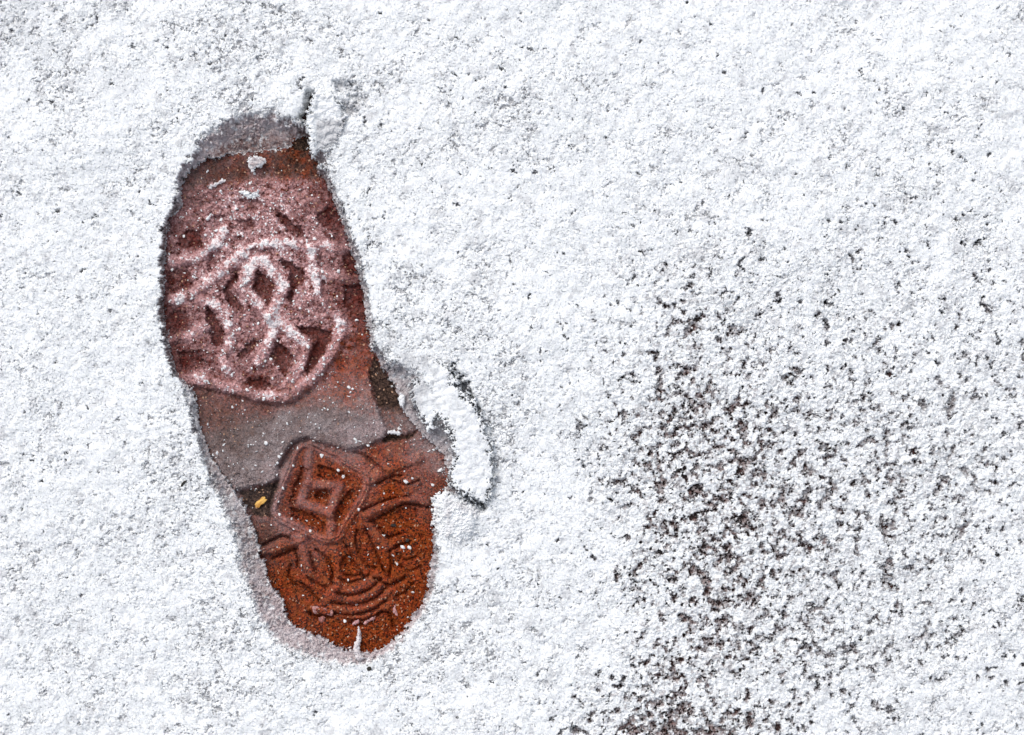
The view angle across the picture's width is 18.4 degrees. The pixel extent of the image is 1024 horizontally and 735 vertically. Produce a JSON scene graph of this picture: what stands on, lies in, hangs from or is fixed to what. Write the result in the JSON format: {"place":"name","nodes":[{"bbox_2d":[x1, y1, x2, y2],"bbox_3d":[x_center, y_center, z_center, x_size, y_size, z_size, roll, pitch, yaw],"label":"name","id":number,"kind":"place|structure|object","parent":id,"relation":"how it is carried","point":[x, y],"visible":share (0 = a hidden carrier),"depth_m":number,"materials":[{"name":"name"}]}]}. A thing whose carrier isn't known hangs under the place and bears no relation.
{"place":"outdoors","nodes":[
{"label":"outdoors","id":0,"kind":"place"},
{"bbox_2d":[0,0,1023,734],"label":"snow","id":1,"kind":"structure","parent":0,"point":[96,400],"depth_m":1.70,"materials":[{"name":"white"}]},
{"bbox_2d":[157,100,467,666],"bbox_3d":[-0.111,0.010,1.706,0.137,0.014,0.307,-19,90,0],"label":"boot print","id":2,"kind":"object","parent":1,"relation":"on","point":[276,576],"visible":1,"depth_m":1.71,"materials":[{"name":"brown soil"}]},
{"bbox_2d":[182,384,197,406],"bbox_3d":[-0.175,0.015,1.703,0.011,0.005,0.014,0,90,0],"label":"ice chunk","id":3,"kind":"object","parent":2,"relation":"on","point":[191,400],"visible":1,"depth_m":1.70,"materials":[{"name":"white snow"}]},
{"bbox_2d":[191,406,199,431],"bbox_3d":[-0.171,0.028,1.706,0.005,0.004,0.015,0,90,0],"label":"ice strip","id":4,"kind":"object","parent":2,"relation":"on","point":[196,422],"visible":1,"depth_m":1.71,"materials":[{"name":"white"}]},
{"bbox_2d":[207,178,225,188],"bbox_3d":[-0.160,-0.099,1.707,0.010,0.002,0.006,0,90,0],"label":"snow crust","id":5,"kind":"object","parent":2,"relation":"on","point":[222,180],"visible":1,"depth_m":1.71,"materials":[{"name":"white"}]},
{"bbox_2d":[239,189,259,199],"bbox_3d":[-0.142,-0.094,1.707,0.012,0.002,0.006,0,90,0],"label":"snow crust","id":6,"kind":"object","parent":2,"relation":"on","point":[247,194],"visible":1,"depth_m":1.71,"materials":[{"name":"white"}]},
{"bbox_2d":[247,155,266,171],"bbox_3d":[-0.138,-0.110,1.706,0.010,0.002,0.009,0,90,0],"label":"clump","id":7,"kind":"object","parent":2,"relation":"on","point":[254,162],"visible":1,"depth_m":1.71,"materials":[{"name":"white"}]},
{"bbox_2d":[255,497,266,507],"bbox_3d":[-0.136,0.073,1.708,0.008,0.001,0.004,-36,90,0],"label":"wood chip","id":8,"kind":"object","parent":2,"relation":"on","point":[260,502],"visible":1,"depth_m":1.71,"materials":[{"name":"wood"}]},
{"bbox_2d":[167,153,395,410],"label":"snow grains","id":9,"kind":"object","parent":2,"relation":"on","point":[247,281],"visible":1,"depth_m":1.71,"materials":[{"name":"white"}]},
{"bbox_2d":[311,606,332,615],"bbox_3d":[-0.103,0.132,1.708,0.012,0.001,0.006,0,90,0],"label":"ice flake","id":10,"kind":"object","parent":2,"relation":"on","point":[317,607],"visible":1,"depth_m":1.71,"materials":[{"name":"pink ice"}]},
{"bbox_2d":[318,616,325,622],"bbox_3d":[-0.103,0.136,1.708,0.004,0.001,0.004,0,90,0],"label":"ice splinter","id":11,"kind":"object","parent":2,"relation":"on","point":[321,619],"visible":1,"depth_m":1.71,"materials":[{"name":"pink ice"}]},
{"bbox_2d":[207,364,449,643],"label":"ice grains","id":12,"kind":"object","parent":2,"relation":"on","point":[343,476],"visible":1,"depth_m":1.71,"materials":[{"name":"white glass"}]},
{"bbox_2d":[353,626,365,660],"bbox_3d":[-0.082,0.149,1.704,0.007,0.010,0.019,0,90,0],"label":"ice spike","id":13,"kind":"object","parent":2,"relation":"on","point":[357,652],"visible":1,"depth_m":1.70,"materials":[{"name":"white glass"}]},
{"bbox_2d":[363,617,374,624],"bbox_3d":[-0.077,0.137,1.708,0.007,0.001,0.005,0,90,0],"label":"ice flake","id":14,"kind":"object","parent":2,"relation":"on","point":[367,621],"visible":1,"depth_m":1.71,"materials":[{"name":"pink ice"}]},
{"bbox_2d":[387,430,400,434],"bbox_3d":[-0.063,0.035,1.708,0.008,0.001,0.003,0,90,0],"label":"ice shelf","id":15,"kind":"object","parent":2,"relation":"on","point":[397,432],"visible":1,"depth_m":1.71,"materials":[{"name":"white glass"}]},
{"bbox_2d":[393,604,397,615],"bbox_3d":[-0.063,0.131,1.708,0.003,0.001,0.007,0,90,0],"label":"ice flake","id":16,"kind":"object","parent":2,"relation":"on","point":[395,611],"visible":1,"depth_m":1.71,"materials":[{"name":"pink ice"}]},
{"bbox_2d":[398,392,404,407],"bbox_3d":[-0.060,0.018,1.706,0.004,0.002,0.009,0,90,0],"label":"ice flake","id":17,"kind":"object","parent":2,"relation":"on","point":[401,398],"visible":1,"depth_m":1.71,"materials":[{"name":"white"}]},
{"bbox_2d":[304,90,348,159],"bbox_3d":[-0.100,-0.131,1.701,0.024,0.008,0.037,0,90,0],"label":"snow flap","id":18,"kind":"object","parent":1,"relation":"on","point":[325,123],"visible":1,"depth_m":1.70,"materials":[{"name":"white snow"}]},
{"bbox_2d":[406,356,496,506],"bbox_3d":[-0.030,0.034,1.700,0.037,0.009,0.089,-27,90,0],"label":"snow slab","id":19,"kind":"object","parent":1,"relation":"on","point":[472,471],"depth_m":1.70,"materials":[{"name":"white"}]},
{"bbox_2d":[430,489,480,543],"bbox_3d":[-0.030,0.081,1.702,0.029,0.012,0.032,0,90,0],"label":"snow clump","id":20,"kind":"object","parent":1,"relation":"on","point":[460,521],"visible":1,"depth_m":1.70,"materials":[{"name":"white snow"}]}
]}

